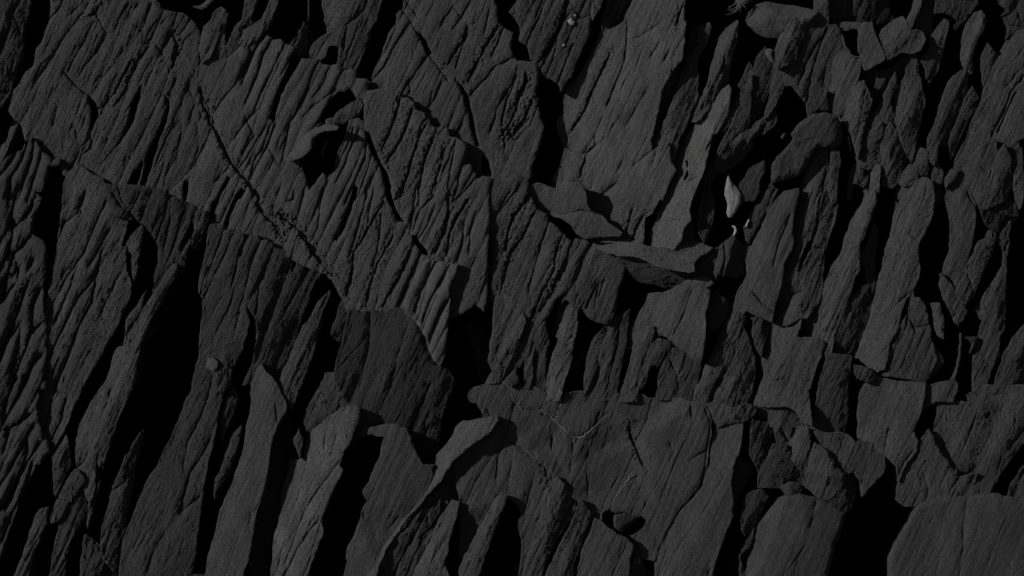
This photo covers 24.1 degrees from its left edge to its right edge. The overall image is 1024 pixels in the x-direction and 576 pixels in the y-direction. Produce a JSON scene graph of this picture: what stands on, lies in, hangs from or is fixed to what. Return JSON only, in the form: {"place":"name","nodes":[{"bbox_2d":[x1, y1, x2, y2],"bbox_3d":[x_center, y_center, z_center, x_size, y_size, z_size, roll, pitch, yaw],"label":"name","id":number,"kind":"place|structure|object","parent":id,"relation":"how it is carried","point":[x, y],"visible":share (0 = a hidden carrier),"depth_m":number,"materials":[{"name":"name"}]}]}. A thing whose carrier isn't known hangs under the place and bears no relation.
{"place":"outdoors","nodes":[
{"label":"outdoors","id":0,"kind":"place"},
{"bbox_2d":[0,0,1023,575],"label":"ground","id":1,"kind":"structure","parent":0,"point":[872,514],"depth_m":6.28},
{"bbox_2d":[0,0,42,117],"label":"rock plate","id":2,"kind":"object","parent":1,"relation":"on","point":[20,22],"visible":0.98,"depth_m":6.02,"materials":[{"name":"stone"}]},
{"bbox_2d":[0,137,61,571],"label":"ribbed rock","id":3,"kind":"object","parent":1,"relation":"on","point":[29,171],"visible":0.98,"depth_m":6.00,"materials":[{"name":"stone"}]},
{"bbox_2d":[13,504,58,575],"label":"rock shard","id":4,"kind":"object","parent":1,"relation":"on","point":[41,537],"visible":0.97,"depth_m":6.01,"materials":[{"name":"stone"}]},
{"bbox_2d":[52,433,77,498],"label":"rock shard","id":5,"kind":"object","parent":1,"relation":"on","point":[64,462],"visible":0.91,"depth_m":6.00,"materials":[{"name":"stone"}]},
{"bbox_2d":[49,485,88,575],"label":"rock shard","id":6,"kind":"object","parent":1,"relation":"on","point":[67,550],"visible":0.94,"depth_m":6.01,"materials":[{"name":"stone"}]},
{"bbox_2d":[38,164,136,449],"bbox_3d":[-1.072,0.048,6.163,0.242,0.343,0.720,0,90,0],"label":"rock plate","id":7,"kind":"object","parent":1,"relation":"on","point":[91,294],"visible":1,"depth_m":6.01,"materials":[{"name":"stone"}]},
{"bbox_2d":[79,529,115,575],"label":"rock fragment","id":8,"kind":"object","parent":1,"relation":"on","point":[92,563],"visible":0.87,"depth_m":6.03,"materials":[{"name":"stone"}]},
{"bbox_2d":[8,0,200,193],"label":"ribbed rock","id":9,"kind":"object","parent":1,"relation":"on","point":[129,69],"visible":0.99,"depth_m":6.00,"materials":[{"name":"stone"}]},
{"bbox_2d":[100,426,159,575],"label":"rock shard","id":10,"kind":"object","parent":1,"relation":"on","point":[127,487],"visible":0.94,"depth_m":6.01,"materials":[{"name":"stone"}]},
{"bbox_2d":[75,263,188,501],"bbox_3d":[-0.964,0.237,6.156,0.266,0.343,0.599,0,90,0],"label":"rock shard","id":11,"kind":"object","parent":1,"relation":"on","point":[103,424],"visible":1,"depth_m":6.00,"materials":[{"name":"stone"}]},
{"bbox_2d":[126,224,155,280],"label":"rock shard","id":12,"kind":"object","parent":1,"relation":"on","point":[141,244],"visible":0.94,"depth_m":6.07,"materials":[{"name":"stone"}]},
{"bbox_2d":[103,181,198,295],"bbox_3d":[-0.908,-0.123,6.155,0.234,0.354,0.285,0,90,0],"label":"ribbed rock","id":13,"kind":"object","parent":1,"relation":"on","point":[163,218],"visible":0.98,"depth_m":6.00,"materials":[{"name":"stone"}]},
{"bbox_2d":[199,7,235,62],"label":"rock shard","id":14,"kind":"object","parent":1,"relation":"on","point":[218,25],"visible":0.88,"depth_m":5.99,"materials":[{"name":"stone"}]},
{"bbox_2d":[118,223,320,575],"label":"rock plate","id":15,"kind":"object","parent":1,"relation":"on","point":[271,282],"visible":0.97,"depth_m":6.00,"materials":[{"name":"stone"}]},
{"bbox_2d":[213,423,245,499],"bbox_3d":[-0.712,0.437,6.160,0.075,0.323,0.190,0,90,0],"label":"rock splinter","id":16,"kind":"object","parent":1,"relation":"on","point":[230,462],"visible":0.97,"depth_m":6.00,"materials":[{"name":"stone"}]},
{"bbox_2d":[220,385,247,442],"bbox_3d":[-0.709,0.318,6.169,0.048,0.326,0.144,0,90,0],"label":"rock fragment","id":17,"kind":"object","parent":1,"relation":"on","point":[232,408],"visible":0.99,"depth_m":6.02,"materials":[{"name":"stone"}]},
{"bbox_2d":[215,295,255,394],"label":"rock shard","id":18,"kind":"object","parent":1,"relation":"on","point":[227,378],"visible":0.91,"depth_m":6.00,"materials":[{"name":"stone"}]},
{"bbox_2d":[205,363,287,575],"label":"rock plate","id":19,"kind":"object","parent":1,"relation":"on","point":[229,550],"visible":0.98,"depth_m":6.00,"materials":[{"name":"stone"}]},
{"bbox_2d":[239,0,286,47],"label":"rock shard","id":20,"kind":"object","parent":1,"relation":"on","point":[270,21],"visible":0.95,"depth_m":6.00,"materials":[{"name":"stone"}]},
{"bbox_2d":[248,412,296,575],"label":"rock plate","id":21,"kind":"object","parent":1,"relation":"on","point":[283,451],"visible":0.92,"depth_m":6.04,"materials":[{"name":"stone"}]},
{"bbox_2d":[277,291,337,409],"bbox_3d":[-0.520,0.155,6.161,0.138,0.332,0.300,0,90,0],"label":"rock shard","id":22,"kind":"object","parent":1,"relation":"on","point":[295,372],"visible":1,"depth_m":6.01,"materials":[{"name":"stone"}]},
{"bbox_2d":[270,405,359,575],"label":"rock plate","id":23,"kind":"object","parent":1,"relation":"on","point":[314,475],"visible":1,"depth_m":6.00,"materials":[{"name":"stone"}]},
{"bbox_2d":[303,372,348,432],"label":"rock plate","id":24,"kind":"object","parent":1,"relation":"on","point":[327,400],"visible":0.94,"depth_m":6.02,"materials":[{"name":"stone"}]},
{"bbox_2d":[167,32,490,318],"bbox_3d":[-0.474,-0.277,6.155,0.850,0.352,0.748,0,90,0],"label":"ribbed rock","id":25,"kind":"object","parent":1,"relation":"on","point":[375,256],"visible":0.99,"depth_m":6.00,"materials":[{"name":"stone"}]},
{"bbox_2d":[308,0,381,73],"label":"rock plate","id":26,"kind":"object","parent":1,"relation":"on","point":[350,26],"visible":1,"depth_m":6.01,"materials":[{"name":"stone"}]},
{"bbox_2d":[343,423,434,575],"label":"rock plate","id":27,"kind":"object","parent":1,"relation":"on","point":[396,486],"visible":0.96,"depth_m":6.00,"materials":[{"name":"stone"}]},
{"bbox_2d":[333,307,454,463],"bbox_3d":[-0.295,0.250,6.168,0.302,0.416,0.405,0,90,0],"label":"rock plate","id":28,"kind":"object","parent":1,"relation":"on","point":[387,369],"visible":0.98,"depth_m":6.00,"materials":[{"name":"stone"}]},
{"bbox_2d":[379,464,457,575],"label":"rock plate","id":29,"kind":"object","parent":1,"relation":"on","point":[405,552],"visible":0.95,"depth_m":6.01,"materials":[{"name":"stone"}]},
{"bbox_2d":[402,258,458,365],"bbox_3d":[-0.203,0.060,6.138,0.142,0.337,0.268,0,90,0],"label":"ribbed rock","id":30,"kind":"object","parent":1,"relation":"on","point":[430,317],"visible":0.99,"depth_m":5.98,"materials":[{"name":"stone"}]},
{"bbox_2d":[367,415,497,575],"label":"rock shard","id":31,"kind":"object","parent":1,"relation":"on","point":[468,432],"visible":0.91,"depth_m":5.99,"materials":[{"name":"stone"}]},
{"bbox_2d":[412,496,458,575],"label":"rock shard","id":32,"kind":"object","parent":1,"relation":"on","point":[432,561],"visible":0.94,"depth_m":5.99,"materials":[{"name":"stone"}]},
{"bbox_2d":[368,0,544,185],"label":"ribbed rock","id":33,"kind":"object","parent":1,"relation":"on","point":[469,42],"visible":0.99,"depth_m":6.00,"materials":[{"name":"stone"}]},
{"bbox_2d":[456,493,507,575],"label":"rock shard","id":34,"kind":"object","parent":1,"relation":"on","point":[471,564],"visible":0.94,"depth_m":5.99,"materials":[{"name":"stone"}]},
{"bbox_2d":[486,312,525,384],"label":"rock shard","id":35,"kind":"object","parent":1,"relation":"on","point":[511,343],"visible":0.94,"depth_m":6.00,"materials":[{"name":"stone"}]},
{"bbox_2d":[521,476,575,575],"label":"rock shard","id":36,"kind":"object","parent":1,"relation":"on","point":[558,506],"visible":0.98,"depth_m":6.00,"materials":[{"name":"stone"}]},
{"bbox_2d":[509,0,591,92],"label":"ribbed rock","id":37,"kind":"object","parent":1,"relation":"on","point":[547,30],"visible":1,"depth_m":6.00,"materials":[{"name":"stone"}]},
{"bbox_2d":[488,174,625,376],"bbox_3d":[0.110,-0.025,6.155,0.349,0.337,0.521,0,90,0],"label":"ribbed rock","id":38,"kind":"object","parent":1,"relation":"on","point":[541,264],"visible":0.98,"depth_m":6.00,"materials":[{"name":"stone"}]},
{"bbox_2d":[545,297,577,401],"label":"rock shard","id":39,"kind":"object","parent":1,"relation":"on","point":[564,329],"visible":0.96,"depth_m":6.00,"materials":[{"name":"stone"}]},
{"bbox_2d":[543,498,592,575],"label":"rock shard","id":40,"kind":"object","parent":1,"relation":"on","point":[564,555],"visible":0.98,"depth_m":5.99,"materials":[{"name":"stone"}]},
{"bbox_2d":[453,379,711,575],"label":"rock plate","id":41,"kind":"object","parent":1,"relation":"on","point":[644,456],"visible":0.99,"depth_m":6.01,"materials":[{"name":"stone"}]},
{"bbox_2d":[575,517,632,575],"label":"rock plate","id":42,"kind":"object","parent":1,"relation":"on","point":[606,551],"visible":0.99,"depth_m":5.99,"materials":[{"name":"stone"}]},
{"bbox_2d":[592,309,630,400],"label":"rock shard","id":43,"kind":"object","parent":1,"relation":"on","point":[612,348],"visible":0.96,"depth_m":6.01,"materials":[{"name":"stone"}]},
{"bbox_2d":[549,0,686,243],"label":"rock plate","id":44,"kind":"object","parent":1,"relation":"on","point":[616,167],"visible":0.98,"depth_m":6.00,"materials":[{"name":"stone"}]},
{"bbox_2d":[528,182,622,238],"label":"rock plate","id":45,"kind":"object","parent":44,"relation":"on","point":[569,205],"visible":1,"depth_m":6.00,"materials":[{"name":"stone"}]},
{"bbox_2d":[618,326,654,402],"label":"rock shard","id":46,"kind":"object","parent":1,"relation":"on","point":[630,385],"visible":0.94,"depth_m":6.01,"materials":[{"name":"stone"}]},
{"bbox_2d":[626,276,713,361],"bbox_3d":[0.394,0.077,6.160,0.217,0.371,0.215,0,90,0],"label":"rock plate","id":47,"kind":"object","parent":1,"relation":"on","point":[675,315],"visible":0.99,"depth_m":6.00,"materials":[{"name":"stone"}]},
{"bbox_2d":[615,255,694,288],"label":"rock plate","id":48,"kind":"object","parent":47,"relation":"on","point":[639,270],"visible":1,"depth_m":6.00,"materials":[{"name":"stone"}]},
{"bbox_2d":[593,240,712,272],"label":"rock plate","id":49,"kind":"object","parent":48,"relation":"on","point":[684,256],"visible":1,"depth_m":5.98,"materials":[{"name":"stone"}]},
{"bbox_2d":[652,347,701,400],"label":"rock plate","id":50,"kind":"object","parent":1,"relation":"on","point":[679,372],"visible":0.99,"depth_m":6.01,"materials":[{"name":"stone"}]},
{"bbox_2d":[652,22,710,163],"bbox_3d":[0.421,-0.488,6.160,0.157,0.350,0.356,0,90,0],"label":"rock shard","id":51,"kind":"object","parent":1,"relation":"on","point":[680,113],"visible":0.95,"depth_m":6.01,"materials":[{"name":"stone"}]},
{"bbox_2d":[647,84,731,249],"bbox_3d":[0.444,-0.301,6.151,0.207,0.368,0.415,0,90,0],"label":"rock plate","id":52,"kind":"object","parent":1,"relation":"on","point":[673,219],"visible":1,"depth_m":5.99,"materials":[{"name":"stone"}]},
{"bbox_2d":[650,422,743,575],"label":"rock plate","id":53,"kind":"object","parent":1,"relation":"on","point":[693,540],"visible":0.99,"depth_m":6.00,"materials":[{"name":"stone"}]},
{"bbox_2d":[686,20,738,129],"bbox_3d":[0.508,-0.541,6.157,0.121,0.341,0.256,0,90,0],"label":"rock shard","id":54,"kind":"object","parent":1,"relation":"on","point":[716,79],"visible":1,"depth_m":6.00,"materials":[{"name":"stone"}]},
{"bbox_2d":[691,235,746,282],"bbox_3d":[0.526,-0.070,6.161,0.158,0.351,0.126,0,90,0],"label":"rock fragment","id":55,"kind":"object","parent":1,"relation":"on","point":[725,258],"visible":0.96,"depth_m":6.00,"materials":[{"name":"stone"}]},
{"bbox_2d":[692,301,746,404],"bbox_3d":[0.520,0.164,6.170,0.139,0.339,0.263,0,90,0],"label":"rock shard","id":56,"kind":"object","parent":1,"relation":"on","point":[717,360],"visible":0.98,"depth_m":6.01,"materials":[{"name":"stone"}]},
{"bbox_2d":[710,74,752,158],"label":"rock shard","id":57,"kind":"object","parent":1,"relation":"on","point":[737,120],"visible":0.98,"depth_m":5.99,"materials":[{"name":"stone"}]},
{"bbox_2d":[709,326,755,406],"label":"rock shard","id":58,"kind":"object","parent":1,"relation":"on","point":[734,386],"visible":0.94,"depth_m":6.01,"materials":[{"name":"stone"}]},
{"bbox_2d":[714,110,774,173],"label":"rock shard","id":59,"kind":"object","parent":1,"relation":"on","point":[736,150],"visible":0.94,"depth_m":6.00,"materials":[{"name":"stone"}]},
{"bbox_2d":[735,482,768,535],"bbox_3d":[0.608,0.561,6.171,0.072,0.329,0.122,0,90,0],"label":"rock fragment","id":60,"kind":"object","parent":1,"relation":"on","point":[751,502],"visible":0.98,"depth_m":6.01,"materials":[{"name":"stone"}]},
{"bbox_2d":[742,418,771,472],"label":"rock shard","id":61,"kind":"object","parent":1,"relation":"on","point":[756,440],"visible":0.94,"depth_m":6.01,"materials":[{"name":"stone"}]},
{"bbox_2d":[737,186,778,247],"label":"rock shard","id":62,"kind":"object","parent":1,"relation":"on","point":[754,214],"visible":0.97,"depth_m":6.01,"materials":[{"name":"stone"}]},
{"bbox_2d":[748,47,775,126],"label":"rock shard","id":63,"kind":"object","parent":1,"relation":"on","point":[763,70],"visible":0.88,"depth_m":6.01,"materials":[{"name":"stone"}]},
{"bbox_2d":[732,188,798,322],"bbox_3d":[0.636,-0.082,6.156,0.164,0.335,0.337,0,90,0],"label":"rock plate","id":64,"kind":"object","parent":1,"relation":"on","point":[768,249],"visible":0.98,"depth_m":6.00,"materials":[{"name":"stone"}]},
{"bbox_2d":[750,442,804,492],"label":"rock plate","id":65,"kind":"object","parent":1,"relation":"on","point":[779,469],"visible":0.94,"depth_m":6.01,"materials":[{"name":"stone"}]},
{"bbox_2d":[752,403,812,443],"bbox_3d":[0.680,0.345,6.170,0.155,0.333,0.106,0,90,0],"label":"rock fragment","id":66,"kind":"object","parent":1,"relation":"on","point":[782,422],"visible":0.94,"depth_m":6.01,"materials":[{"name":"stone"}]},
{"bbox_2d":[752,318,824,424],"bbox_3d":[0.693,0.206,6.159,0.176,0.376,0.273,0,90,0],"label":"rock plate","id":67,"kind":"object","parent":1,"relation":"on","point":[789,359],"visible":0.98,"depth_m":6.00,"materials":[{"name":"stone"}]},
{"bbox_2d":[771,16,805,69],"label":"rock shard","id":68,"kind":"object","parent":1,"relation":"on","point":[786,46],"visible":0.95,"depth_m":5.97,"materials":[{"name":"stone"}]},
{"bbox_2d":[745,1,819,37],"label":"boulder","id":69,"kind":"object","parent":68,"relation":"on","point":[766,19],"visible":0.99,"depth_m":5.99,"materials":[{"name":"stone"}]},
{"bbox_2d":[744,493,844,575],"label":"rock plate","id":70,"kind":"object","parent":1,"relation":"on","point":[798,534],"visible":0.98,"depth_m":6.00,"materials":[{"name":"stone"}]},
{"bbox_2d":[768,146,837,325],"bbox_3d":[0.735,-0.134,6.169,0.167,0.343,0.460,0,90,0],"label":"rock shard","id":71,"kind":"object","parent":1,"relation":"on","point":[815,214],"visible":0.93,"depth_m":6.01,"materials":[{"name":"stone"}]},
{"bbox_2d":[771,112,842,182],"bbox_3d":[0.736,-0.349,6.014,0.182,0.096,0.176,0,90,0],"label":"boulder","id":72,"kind":"object","parent":71,"relation":"on","point":[811,133],"visible":1,"depth_m":5.97,"materials":[{"name":"stone"}]},
{"bbox_2d":[782,0,845,121],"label":"rock plate","id":73,"kind":"object","parent":1,"relation":"on","point":[806,77],"visible":0.98,"depth_m":6.00,"materials":[{"name":"stone"}]},
{"bbox_2d":[802,442,844,500],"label":"rock plate","id":74,"kind":"object","parent":1,"relation":"on","point":[824,478],"visible":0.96,"depth_m":5.99,"materials":[{"name":"stone"}]},
{"bbox_2d":[809,353,852,432],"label":"rock plate","id":75,"kind":"object","parent":1,"relation":"on","point":[829,395],"visible":0.95,"depth_m":6.00,"materials":[{"name":"stone"}]},
{"bbox_2d":[800,165,880,358],"bbox_3d":[0.829,-0.066,6.165,0.195,0.363,0.488,0,90,0],"label":"rock shard","id":76,"kind":"object","parent":1,"relation":"on","point":[842,266],"visible":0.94,"depth_m":6.00,"materials":[{"name":"stone"}]},
{"bbox_2d":[821,50,861,117],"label":"rock plate","id":77,"kind":"object","parent":1,"relation":"on","point":[846,70],"visible":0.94,"depth_m":5.99,"materials":[{"name":"stone"}]},
{"bbox_2d":[812,430,885,496],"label":"rock plate","id":78,"kind":"object","parent":1,"relation":"on","point":[864,462],"visible":0.97,"depth_m":6.00,"materials":[{"name":"stone"}]},
{"bbox_2d":[833,221,878,359],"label":"rock plate","id":79,"kind":"object","parent":1,"relation":"on","point":[848,337],"visible":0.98,"depth_m":6.02,"materials":[{"name":"stone"}]},
{"bbox_2d":[838,80,873,162],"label":"rock shard","id":80,"kind":"object","parent":1,"relation":"on","point":[853,119],"visible":0.94,"depth_m":5.99,"materials":[{"name":"stone"}]},
{"bbox_2d":[831,22,884,72],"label":"rock plate","id":81,"kind":"object","parent":1,"relation":"on","point":[860,40],"visible":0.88,"depth_m":5.99,"materials":[{"name":"stone"}]},
{"bbox_2d":[829,0,894,30],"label":"rock plate","id":82,"kind":"object","parent":1,"relation":"on","point":[878,13],"visible":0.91,"depth_m":6.02,"materials":[{"name":"stone"}]},
{"bbox_2d":[845,109,883,170],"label":"rock shard","id":83,"kind":"object","parent":1,"relation":"on","point":[869,157],"visible":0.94,"depth_m":6.00,"materials":[{"name":"stone"}]},
{"bbox_2d":[859,54,908,104],"bbox_3d":[0.943,-0.526,6.175,0.116,0.332,0.132,0,90,0],"label":"rock fragment","id":84,"kind":"object","parent":1,"relation":"on","point":[876,81],"visible":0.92,"depth_m":6.02,"materials":[{"name":"stone"}]},
{"bbox_2d":[848,378,925,481],"bbox_3d":[0.950,0.356,6.163,0.169,0.343,0.260,0,90,0],"label":"rock plate","id":85,"kind":"object","parent":1,"relation":"on","point":[885,415],"visible":0.99,"depth_m":6.00,"materials":[{"name":"stone"}]},
{"bbox_2d":[880,122,907,188],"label":"rock shard","id":86,"kind":"object","parent":1,"relation":"on","point":[894,160],"visible":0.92,"depth_m":6.00,"materials":[{"name":"stone"}]},
{"bbox_2d":[854,177,934,371],"bbox_3d":[0.958,-0.034,6.160,0.198,0.351,0.489,0,90,0],"label":"rock plate","id":87,"kind":"object","parent":1,"relation":"on","point":[909,212],"visible":0.98,"depth_m":6.00,"materials":[{"name":"stone"}]},
{"bbox_2d":[872,0,925,68],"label":"rock plate","id":88,"kind":"object","parent":1,"relation":"on","point":[898,37],"visible":0.96,"depth_m":5.98,"materials":[{"name":"stone"}]},
{"bbox_2d":[872,291,936,381],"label":"rock plate","id":89,"kind":"object","parent":1,"relation":"on","point":[912,355],"visible":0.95,"depth_m":5.99,"materials":[{"name":"stone"}]},
{"bbox_2d":[891,53,925,162],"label":"rock shard","id":90,"kind":"object","parent":1,"relation":"on","point":[908,102],"visible":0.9,"depth_m":6.00,"materials":[{"name":"stone"}]},
{"bbox_2d":[885,428,957,506],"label":"rock plate","id":91,"kind":"object","parent":1,"relation":"on","point":[930,472],"visible":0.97,"depth_m":6.00,"materials":[{"name":"stone"}]},
{"bbox_2d":[917,18,948,87],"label":"rock shard","id":92,"kind":"object","parent":1,"relation":"on","point":[930,54],"visible":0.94,"depth_m":6.01,"materials":[{"name":"stone"}]},
{"bbox_2d":[916,68,969,166],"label":"rock shard","id":93,"kind":"object","parent":1,"relation":"on","point":[941,112],"visible":0.98,"depth_m":6.01,"materials":[{"name":"stone"}]},
{"bbox_2d":[933,332,962,381],"bbox_3d":[1.112,0.174,6.167,0.034,0.317,0.125,0,90,0],"label":"rock splinter","id":94,"kind":"object","parent":1,"relation":"on","point":[951,348],"visible":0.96,"depth_m":6.11,"materials":[{"name":"stone"}]},
{"bbox_2d":[876,493,1023,575],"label":"rock plate","id":95,"kind":"object","parent":1,"relation":"on","point":[982,534],"visible":1,"depth_m":6.00,"materials":[{"name":"stone"}]},
{"bbox_2d":[930,187,976,283],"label":"rock plate","id":96,"kind":"object","parent":1,"relation":"on","point":[955,216],"visible":0.98,"depth_m":6.00,"materials":[{"name":"stone"}]},
{"bbox_2d":[933,0,977,34],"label":"rock plate","id":97,"kind":"object","parent":1,"relation":"on","point":[956,13],"visible":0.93,"depth_m":6.01,"materials":[{"name":"stone"}]},
{"bbox_2d":[938,86,979,161],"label":"rock shard","id":98,"kind":"object","parent":1,"relation":"on","point":[968,108],"visible":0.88,"depth_m":6.01,"materials":[{"name":"stone"}]},
{"bbox_2d":[943,10,987,77],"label":"rock shard","id":99,"kind":"object","parent":1,"relation":"on","point":[963,38],"visible":0.98,"depth_m":6.01,"materials":[{"name":"stone"}]},
{"bbox_2d":[935,230,995,304],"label":"rock shard","id":100,"kind":"object","parent":1,"relation":"on","point":[967,281],"visible":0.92,"depth_m":6.00,"materials":[{"name":"stone"}]},
{"bbox_2d":[940,139,997,204],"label":"rock plate","id":101,"kind":"object","parent":1,"relation":"on","point":[975,167],"visible":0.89,"depth_m":6.00,"materials":[{"name":"stone"}]},
{"bbox_2d":[925,384,1023,496],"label":"rock plate","id":102,"kind":"object","parent":1,"relation":"on","point":[981,432],"visible":0.97,"depth_m":6.01,"materials":[{"name":"stone"}]},
{"bbox_2d":[939,29,1023,169],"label":"rock plate","id":103,"kind":"object","parent":1,"relation":"on","point":[998,115],"visible":0.96,"depth_m":6.01,"materials":[{"name":"stone"}]},
{"bbox_2d":[957,221,1010,394],"bbox_3d":[1.204,0.051,6.167,0.103,0.333,0.440,0,90,0],"label":"rock shard","id":104,"kind":"object","parent":1,"relation":"on","point":[986,307],"visible":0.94,"depth_m":6.02,"materials":[{"name":"stone"}]},
{"bbox_2d":[976,144,1012,208],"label":"rock shard","id":105,"kind":"object","parent":1,"relation":"on","point":[997,189],"visible":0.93,"depth_m":6.00,"materials":[{"name":"stone"}]},
{"bbox_2d":[982,0,1023,47],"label":"ribbed rock","id":106,"kind":"object","parent":1,"relation":"on","point":[1006,20],"visible":0.97,"depth_m":6.07,"materials":[{"name":"stone"}]},
{"bbox_2d":[988,309,1023,394],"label":"rock shard","id":107,"kind":"object","parent":1,"relation":"on","point":[1008,368],"visible":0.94,"depth_m":6.01,"materials":[{"name":"stone"}]},
{"bbox_2d":[992,449,1023,500],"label":"rock fragment","id":108,"kind":"object","parent":1,"relation":"on","point":[1010,482],"visible":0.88,"depth_m":6.12,"materials":[{"name":"stone"}]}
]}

